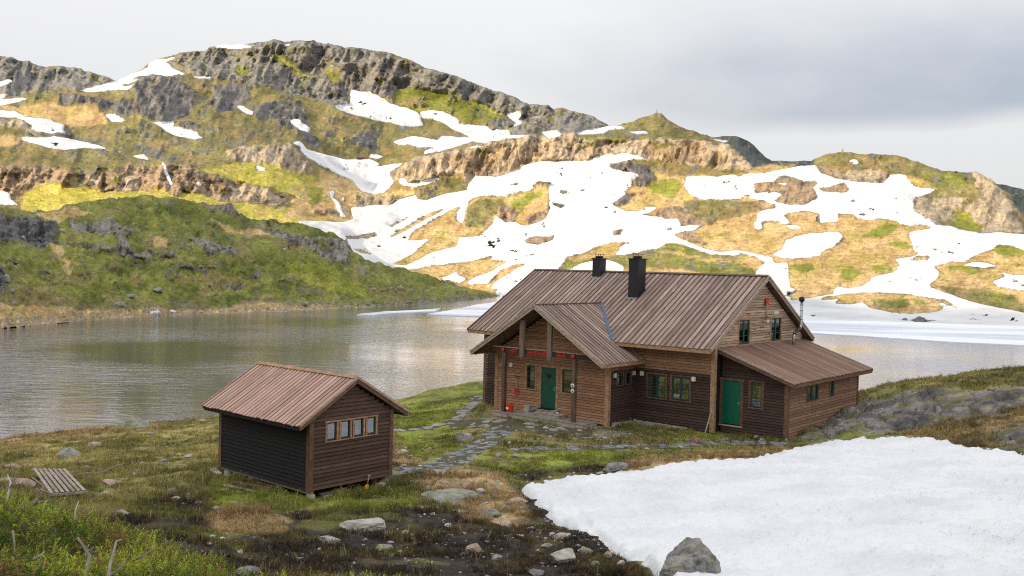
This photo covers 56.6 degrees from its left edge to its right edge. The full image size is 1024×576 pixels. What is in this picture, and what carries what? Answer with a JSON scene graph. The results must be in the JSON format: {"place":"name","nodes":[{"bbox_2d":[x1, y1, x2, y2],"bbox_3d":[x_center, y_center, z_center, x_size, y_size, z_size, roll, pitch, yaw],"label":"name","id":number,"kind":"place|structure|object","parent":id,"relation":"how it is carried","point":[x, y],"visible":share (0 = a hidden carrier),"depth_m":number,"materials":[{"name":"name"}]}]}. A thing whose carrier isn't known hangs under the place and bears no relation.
{"place":"outdoors","nodes":[
{"label":"outdoors","id":0,"kind":"place"},
{"bbox_2d":[0,195,498,327],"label":"hillside","id":1,"kind":"structure","parent":0,"point":[98,258],"depth_m":184.64,"materials":[{"name":"green plant"}]},
{"bbox_2d":[3,274,10,281],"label":"boulder","id":2,"kind":"object","parent":1,"relation":"on","point":[6,278],"visible":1,"depth_m":140.21,"materials":[{"name":"grey stone"}]},
{"bbox_2d":[114,301,124,306],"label":"boulder","id":3,"kind":"object","parent":1,"relation":"on","point":[120,304],"visible":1,"depth_m":157.65,"materials":[{"name":"grey stone"}]},
{"bbox_2d":[153,287,161,291],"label":"boulder","id":4,"kind":"object","parent":1,"relation":"on","point":[158,289],"visible":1,"depth_m":168.38,"materials":[{"name":"grey stone"}]},
{"bbox_2d":[0,39,1023,325],"bbox_3d":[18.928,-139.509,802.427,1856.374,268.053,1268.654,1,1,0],"label":"mountain","id":5,"kind":"structure","parent":0,"point":[388,159],"depth_m":418.75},
{"bbox_2d":[0,295,1023,438],"bbox_3d":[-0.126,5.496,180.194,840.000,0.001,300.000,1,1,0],"label":"lake","id":6,"kind":"structure","parent":0,"point":[82,374],"depth_m":100.13,"materials":[{"name":"liquid"}]},
{"bbox_2d":[357,308,439,314],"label":"ice sheet","id":7,"kind":"object","parent":6,"relation":"on","point":[404,311],"visible":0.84,"depth_m":187.08,"materials":[{"name":"white ice"}]},
{"bbox_2d":[427,302,495,316],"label":"ice sheet","id":8,"kind":"object","parent":6,"relation":"on","point":[478,310],"visible":0.34,"depth_m":193.47,"materials":[{"name":"white ice"}]},
{"bbox_2d":[803,319,1023,345],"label":"ice sheet","id":9,"kind":"object","parent":6,"relation":"on","point":[976,334],"visible":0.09,"depth_m":162.42,"materials":[{"name":"white ice"}]},
{"bbox_2d":[0,364,1023,575],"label":"ground","id":10,"kind":"structure","parent":0,"point":[909,406],"depth_m":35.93,"materials":[{"name":"green plant"}]},
{"bbox_2d":[3,463,20,467],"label":"stone","id":11,"kind":"object","parent":10,"relation":"on","point":[12,464],"visible":0.56,"depth_m":34.33,"materials":[{"name":"beige stone"}]},
{"bbox_2d":[8,478,35,487],"bbox_3d":[-14.321,5.731,27.849,0.815,0.333,0.588,2,2,19],"label":"stone","id":12,"kind":"object","parent":10,"relation":"on","point":[29,481],"visible":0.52,"depth_m":27.76,"materials":[{"name":"beige stone"}]},
{"bbox_2d":[31,468,88,498],"bbox_3d":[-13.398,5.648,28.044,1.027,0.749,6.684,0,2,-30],"label":"pallet","id":13,"kind":"object","parent":10,"relation":"on","point":[72,480],"visible":0.9,"depth_m":27.32,"materials":[{"name":"grey wood"}]},
{"bbox_2d":[59,447,81,460],"bbox_3d":[-17.813,6.763,38.235,0.842,0.714,1.025,0,2,-39],"label":"stone","id":14,"kind":"object","parent":10,"relation":"on","point":[66,452],"visible":0.62,"depth_m":38.00,"materials":[{"name":"grey stone"}]},
{"bbox_2d":[87,442,101,446],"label":"stone","id":15,"kind":"object","parent":10,"relation":"on","point":[94,443],"visible":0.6,"depth_m":42.12,"materials":[{"name":"grey stone"}]},
{"bbox_2d":[72,463,126,474],"bbox_3d":[-13.895,6.232,32.465,0.694,0.211,2.005,2,2,38],"label":"driftwood stick","id":16,"kind":"object","parent":10,"relation":"on","point":[102,471],"visible":0.65,"depth_m":32.15,"materials":[{"name":"grey wood"}]},
{"bbox_2d":[102,479,119,484],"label":"stone","id":17,"kind":"object","parent":10,"relation":"on","point":[107,481],"visible":0.67,"depth_m":28.95,"materials":[{"name":"stone"}]},
{"bbox_2d":[116,509,128,515],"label":"stone","id":18,"kind":"object","parent":10,"relation":"on","point":[122,511],"visible":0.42,"depth_m":23.37,"materials":[{"name":"grey stone"}]},
{"bbox_2d":[124,417,150,428],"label":"stone","id":19,"kind":"object","parent":10,"relation":"on","point":[137,423],"visible":0.62,"depth_m":49.98,"materials":[{"name":"grey stone"}]},
{"bbox_2d":[158,459,168,462],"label":"stone","id":20,"kind":"object","parent":10,"relation":"on","point":[162,460],"visible":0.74,"depth_m":34.43,"materials":[{"name":"grey stone"}]},
{"bbox_2d":[0,486,430,575],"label":"juniper bush","id":21,"kind":"object","parent":10,"relation":"on","point":[38,530],"visible":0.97,"depth_m":6.92,"materials":[{"name":"green plant"}]},
{"bbox_2d":[0,472,16,502],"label":"dead branch","id":22,"kind":"object","parent":21,"relation":"on","point":[10,486],"visible":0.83,"depth_m":7.54,"materials":[{"name":"grey wood"}]},
{"bbox_2d":[12,530,14,556],"bbox_3d":[-3.118,1.600,5.943,0.022,0.169,0.013,1,1,0],"label":"dead branch","id":23,"kind":"object","parent":21,"relation":"on","point":[13,536],"visible":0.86,"depth_m":5.94,"materials":[{"name":"grey wood"}]},
{"bbox_2d":[22,477,51,511],"bbox_3d":[-3.913,1.688,7.650,0.335,0.252,0.289,3,2,40],"label":"dead branch","id":24,"kind":"object","parent":21,"relation":"on","point":[40,490],"visible":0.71,"depth_m":7.64,"materials":[{"name":"grey wood"}]},
{"bbox_2d":[74,500,78,519],"bbox_3d":[-3.206,1.635,6.992,0.019,0.127,0.110,1,1,-12],"label":"dead branch","id":25,"kind":"object","parent":21,"relation":"on","point":[75,511],"visible":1,"depth_m":6.98,"materials":[{"name":"grey wood"}]},
{"bbox_2d":[73,537,93,575],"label":"dead branch","id":26,"kind":"object","parent":21,"relation":"on","point":[87,552],"visible":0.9,"depth_m":5.78,"materials":[{"name":"grey wood"}]},
{"bbox_2d":[107,539,124,575],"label":"dead branch","id":27,"kind":"object","parent":21,"relation":"on","point":[111,561],"visible":0.99,"depth_m":5.68,"materials":[{"name":"beige wood"}]},
{"bbox_2d":[136,548,154,559],"bbox_3d":[-2.312,1.677,5.996,0.017,0.051,0.128,2,2,34],"label":"dead branch","id":28,"kind":"object","parent":21,"relation":"on","point":[141,556],"visible":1,"depth_m":5.99,"materials":[{"name":"grey wood"}]},
{"bbox_2d":[210,466,221,474],"bbox_3d":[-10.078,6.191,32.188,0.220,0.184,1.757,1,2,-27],"label":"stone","id":29,"kind":"object","parent":10,"relation":"on","point":[216,471],"visible":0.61,"depth_m":31.82,"materials":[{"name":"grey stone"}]},
{"bbox_2d":[222,484,264,493],"bbox_3d":[-8.200,6.186,29.169,1.921,0.066,0.160,2,2,31],"label":"plank","id":30,"kind":"object","parent":10,"relation":"on","point":[231,486],"visible":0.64,"depth_m":29.31,"materials":[{"name":"grey wood"}]},
{"bbox_2d":[235,566,260,575],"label":"stone","id":31,"kind":"object","parent":10,"relation":"on","point":[250,568],"visible":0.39,"depth_m":17.17,"materials":[{"name":"grey stone"}]},
{"bbox_2d":[229,480,274,488],"bbox_3d":[-8.138,6.168,29.734,1.716,0.086,0.200,2,2,25],"label":"plank","id":32,"kind":"object","parent":10,"relation":"on","point":[246,483],"visible":0.61,"depth_m":29.75,"materials":[{"name":"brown wood"}]},
{"bbox_2d":[235,476,275,486],"bbox_3d":[-8.112,6.176,30.310,1.868,0.066,0.220,2,2,34],"label":"plank","id":33,"kind":"object","parent":10,"relation":"on","point":[263,483],"visible":0.5,"depth_m":30.13,"materials":[{"name":"brown wood"}]},
{"bbox_2d":[202,361,409,498],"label":"shed","id":34,"kind":"structure","parent":10,"relation":"on","point":[308,431],"depth_m":29.78,"materials":[{"name":"brown wood"}]},
{"bbox_2d":[325,420,338,442],"bbox_3d":[-5.515,4.355,28.959,0.150,0.642,0.530,3,2,42],"label":"window","id":35,"kind":"structure","parent":34,"relation":"in","point":[332,427],"depth_m":29.00,"materials":[{"name":"brown wood"}]},
{"bbox_2d":[339,418,352,440],"bbox_3d":[-5.153,4.353,29.350,0.115,0.642,0.520,3,2,42],"label":"window","id":36,"kind":"structure","parent":34,"relation":"in","point":[345,425],"depth_m":29.38,"materials":[{"name":"brown wood"}]},
{"bbox_2d":[352,416,365,437],"bbox_3d":[-4.808,4.352,29.739,0.115,0.642,0.520,3,2,42],"label":"window","id":37,"kind":"structure","parent":34,"relation":"in","point":[358,423],"depth_m":29.76,"materials":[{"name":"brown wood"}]},
{"bbox_2d":[365,414,377,435],"bbox_3d":[-4.466,4.350,30.125,0.115,0.642,0.510,3,2,42],"label":"window","id":38,"kind":"structure","parent":34,"relation":"in","point":[371,422],"depth_m":30.15,"materials":[{"name":"brown wood"}]},
{"bbox_2d":[318,535,339,543],"bbox_3d":[-4.138,5.725,21.526,0.429,0.296,0.382,2,2,39],"label":"stone","id":39,"kind":"object","parent":10,"relation":"on","point":[326,538],"visible":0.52,"depth_m":21.39,"materials":[{"name":"grey stone"}]},
{"bbox_2d":[319,487,346,495],"bbox_3d":[-5.529,6.279,29.393,0.120,0.064,1.072,2,2,37],"label":"plank","id":40,"kind":"object","parent":10,"relation":"on","point":[326,492],"visible":0.82,"depth_m":29.23,"materials":[{"name":"grey wood"}]},
{"bbox_2d":[339,517,385,531],"bbox_3d":[-3.729,5.962,23.729,1.176,0.356,0.727,1,1,-15],"label":"stone","id":41,"kind":"object","parent":10,"relation":"on","point":[377,523],"visible":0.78,"depth_m":23.56,"materials":[{"name":"grey stone"}]},
{"bbox_2d":[376,544,392,551],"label":"stone","id":42,"kind":"object","parent":10,"relation":"on","point":[386,546],"visible":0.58,"depth_m":21.14,"materials":[{"name":"grey stone"}]},
{"bbox_2d":[396,449,408,454],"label":"stone","id":43,"kind":"object","parent":10,"relation":"on","point":[404,451],"visible":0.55,"depth_m":36.84,"materials":[{"name":"grey stone"}]},
{"bbox_2d":[393,396,483,431],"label":"stone path","id":44,"kind":"structure","parent":10,"relation":"on","point":[460,413],"depth_m":48.05,"materials":[{"name":"slate"},{"name":"earth"}]},
{"bbox_2d":[434,469,445,474],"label":"stone","id":45,"kind":"object","parent":10,"relation":"on","point":[439,470],"visible":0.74,"depth_m":31.41,"materials":[{"name":"stone"}]},
{"bbox_2d":[420,488,478,503],"bbox_3d":[-1.812,6.256,28.441,1.618,0.437,1.260,2,2,25],"label":"stone","id":46,"kind":"object","parent":10,"relation":"on","point":[440,495],"visible":0.65,"depth_m":28.19,"materials":[{"name":"grey stone"}]},
{"bbox_2d":[398,427,512,472],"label":"stone path","id":47,"kind":"structure","parent":10,"relation":"on","point":[466,455],"depth_m":37.58,"materials":[{"name":"stone"}]},
{"bbox_2d":[455,432,473,441],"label":"stone","id":48,"kind":"object","parent":10,"relation":"on","point":[463,437],"visible":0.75,"depth_m":40.84,"materials":[{"name":"grey stone"}]},
{"bbox_2d":[462,483,471,488],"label":"stone","id":49,"kind":"object","parent":10,"relation":"on","point":[467,485],"visible":0.85,"depth_m":29.50,"materials":[{"name":"beige stone"}]},
{"bbox_2d":[465,543,482,553],"bbox_3d":[-0.863,5.902,21.494,0.402,0.305,0.389,1,1,-1],"label":"stone","id":50,"kind":"object","parent":10,"relation":"on","point":[472,546],"visible":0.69,"depth_m":21.36,"materials":[{"name":"beige stone"}]},
{"bbox_2d":[476,488,485,493],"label":"stone","id":51,"kind":"object","parent":10,"relation":"on","point":[481,490],"visible":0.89,"depth_m":29.37,"materials":[{"name":"grey stone"}]},
{"bbox_2d":[482,509,501,516],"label":"stone","id":52,"kind":"object","parent":10,"relation":"on","point":[494,512],"visible":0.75,"depth_m":26.32,"materials":[{"name":"grey stone"}]},
{"bbox_2d":[491,554,501,559],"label":"stone","id":53,"kind":"object","parent":10,"relation":"on","point":[497,557],"visible":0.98,"depth_m":20.48,"materials":[{"name":"beige stone"}]},
{"bbox_2d":[495,452,503,456],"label":"stone","id":54,"kind":"object","parent":10,"relation":"on","point":[499,454],"visible":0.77,"depth_m":36.29,"materials":[{"name":"grey stone"}]},
{"bbox_2d":[490,519,511,527],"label":"stone","id":55,"kind":"object","parent":10,"relation":"on","point":[498,521],"visible":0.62,"depth_m":24.55,"materials":[{"name":"beige stone"}]},
{"bbox_2d":[511,453,520,457],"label":"stone","id":56,"kind":"object","parent":10,"relation":"on","point":[516,455],"visible":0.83,"depth_m":36.62,"materials":[{"name":"grey stone"}]},
{"bbox_2d":[509,497,527,503],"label":"stone","id":57,"kind":"object","parent":10,"relation":"on","point":[518,499],"visible":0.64,"depth_m":27.78,"materials":[{"name":"beige stone"}]},
{"bbox_2d":[447,419,592,436],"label":"stone path","id":58,"kind":"structure","parent":10,"relation":"on","point":[508,423],"depth_m":44.53,"materials":[{"name":"grey stone"}]},
{"bbox_2d":[528,569,544,575],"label":"stone","id":59,"kind":"object","parent":10,"relation":"on","point":[536,572],"visible":1,"depth_m":18.62,"materials":[{"name":"grey stone"}]},
{"bbox_2d":[541,543,552,547],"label":"stone","id":60,"kind":"object","parent":10,"relation":"on","point":[545,545],"visible":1,"depth_m":21.70,"materials":[{"name":"grey stone"}]},
{"bbox_2d":[549,548,575,563],"bbox_3d":[1.045,5.587,19.692,0.550,0.359,0.543,1,1,4],"label":"stone","id":61,"kind":"object","parent":10,"relation":"on","point":[566,555],"visible":0.93,"depth_m":19.53,"materials":[{"name":"grey stone"}]},
{"bbox_2d":[554,532,570,539],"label":"stone","id":62,"kind":"object","parent":10,"relation":"on","point":[562,534],"visible":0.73,"depth_m":22.68,"materials":[{"name":"grey stone"}]},
{"bbox_2d":[579,546,592,553],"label":"stone","id":63,"kind":"object","parent":10,"relation":"on","point":[585,550],"visible":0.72,"depth_m":20.47,"materials":[{"name":"grey stone"}]},
{"bbox_2d":[603,462,628,472],"bbox_3d":[3.516,6.084,32.303,0.934,0.350,0.482,-6,2,-6],"label":"boulder","id":64,"kind":"object","parent":10,"relation":"on","point":[611,467],"visible":1,"depth_m":32.11,"materials":[{"name":"stone"}]},
{"bbox_2d":[612,420,632,426],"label":"edging plank","id":65,"kind":"object","parent":10,"relation":"on","point":[615,423],"visible":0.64,"depth_m":44.56,"materials":[{"name":"grey wood"}]},
{"bbox_2d":[509,440,793,452],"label":"stone path","id":66,"kind":"structure","parent":10,"relation":"on","point":[660,446],"depth_m":39.71,"materials":[{"name":"stone"}]},
{"bbox_2d":[633,419,687,429],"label":"edging plank","id":67,"kind":"object","parent":10,"relation":"on","point":[648,423],"visible":0.64,"depth_m":44.83,"materials":[{"name":"grey wood"}]},
{"bbox_2d":[467,254,872,439],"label":"cabin","id":68,"kind":"object","parent":10,"relation":"on","point":[598,344],"visible":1,"depth_m":45.68,"materials":[{"name":"brown wood"}]},
{"bbox_2d":[506,403,513,411],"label":"bucket","id":69,"kind":"object","parent":68,"relation":"on","point":[509,407],"visible":1,"depth_m":46.94,"materials":[{"name":"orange plastic"}]},
{"bbox_2d":[514,375,518,394],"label":"shovel","id":70,"kind":"object","parent":68,"relation":"hanging from","point":[516,389],"visible":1,"depth_m":47.78,"materials":[{"name":"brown wood"}]},
{"bbox_2d":[524,363,536,390],"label":"window","id":71,"kind":"structure","parent":68,"relation":"in","point":[530,369],"depth_m":47.30,"materials":[{"name":"brown wood"}]},
{"bbox_2d":[538,364,558,409],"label":"door","id":72,"kind":"structure","parent":68,"relation":"in","point":[548,391],"depth_m":46.57,"materials":[{"name":"green paint"}]},
{"bbox_2d":[560,367,571,394],"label":"window","id":73,"kind":"structure","parent":68,"relation":"in","point":[566,373],"depth_m":45.90,"materials":[{"name":"brown wood"}]},
{"bbox_2d":[615,371,623,385],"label":"window","id":74,"kind":"structure","parent":68,"relation":"in","point":[620,375],"depth_m":45.06,"materials":[{"name":"green wood"}]},
{"bbox_2d":[624,371,631,384],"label":"window","id":75,"kind":"structure","parent":68,"relation":"in","point":[628,377],"depth_m":45.60,"materials":[{"name":"green wood"}]},
{"bbox_2d":[645,372,667,399],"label":"window","id":76,"kind":"structure","parent":68,"relation":"in","point":[657,385],"depth_m":45.20,"materials":[{"name":"green wood"}]},
{"bbox_2d":[669,374,691,402],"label":"window","id":77,"kind":"structure","parent":68,"relation":"in","point":[680,388],"depth_m":44.36,"materials":[{"name":"green wood"}]},
{"bbox_2d":[719,377,743,427],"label":"door","id":78,"kind":"structure","parent":68,"relation":"in","point":[731,406],"depth_m":43.53,"materials":[{"name":"green paint"}]},
{"bbox_2d":[737,318,751,345],"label":"window","id":79,"kind":"structure","parent":68,"relation":"in","point":[744,326],"depth_m":45.39,"materials":[{"name":"green wood"}]},
{"bbox_2d":[747,380,763,409],"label":"window","id":80,"kind":"structure","parent":68,"relation":"in","point":[756,388],"depth_m":42.82,"materials":[{"name":"green wood"}]},
{"bbox_2d":[765,298,768,318],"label":"shovel","id":81,"kind":"object","parent":68,"relation":"hanging from","point":[767,301],"visible":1,"depth_m":46.94,"materials":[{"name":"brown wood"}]},
{"bbox_2d":[769,316,782,342],"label":"window","id":82,"kind":"structure","parent":68,"relation":"in","point":[775,329],"depth_m":48.06,"materials":[{"name":"green wood"}]},
{"bbox_2d":[806,384,818,401],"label":"window","id":83,"kind":"structure","parent":68,"relation":"in","point":[812,392],"depth_m":43.84,"materials":[{"name":"green wood"}]},
{"bbox_2d":[828,381,834,396],"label":"window","id":84,"kind":"structure","parent":68,"relation":"in","point":[832,383],"depth_m":45.67,"materials":[{"name":"green wood"}]},
{"bbox_2d":[659,537,720,575],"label":"boulder","id":85,"kind":"object","parent":10,"relation":"on","point":[688,555],"visible":0.9,"depth_m":15.81,"materials":[{"name":"stone"}]},
{"bbox_2d":[685,438,700,442],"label":"stone","id":86,"kind":"object","parent":10,"relation":"on","point":[695,440],"visible":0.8,"depth_m":40.92,"materials":[{"name":"brown stone"}]},
{"bbox_2d":[704,408,711,433],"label":"wooden pole","id":87,"kind":"object","parent":10,"relation":"on","point":[708,421],"visible":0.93,"depth_m":43.22,"materials":[{"name":"grey wood"}]},
{"bbox_2d":[522,436,1023,575],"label":"snowfield","id":88,"kind":"structure","parent":10,"relation":"on","point":[899,506],"depth_m":23.80,"materials":[{"name":"white snow"}]},
{"bbox_2d":[0,0,1023,189],"label":"sky","id":89,"kind":"structure","parent":0,"point":[939,84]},
{"bbox_2d":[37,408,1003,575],"bbox_3d":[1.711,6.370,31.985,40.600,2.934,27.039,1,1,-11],"label":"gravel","id":90,"kind":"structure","parent":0,"point":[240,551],"depth_m":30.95,"materials":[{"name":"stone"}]},
{"bbox_2d":[524,404,532,409],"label":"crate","id":91,"kind":"object","parent":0,"point":[527,406],"visible":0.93,"depth_m":46.80,"materials":[{"name":"grey wood"}]}
]}

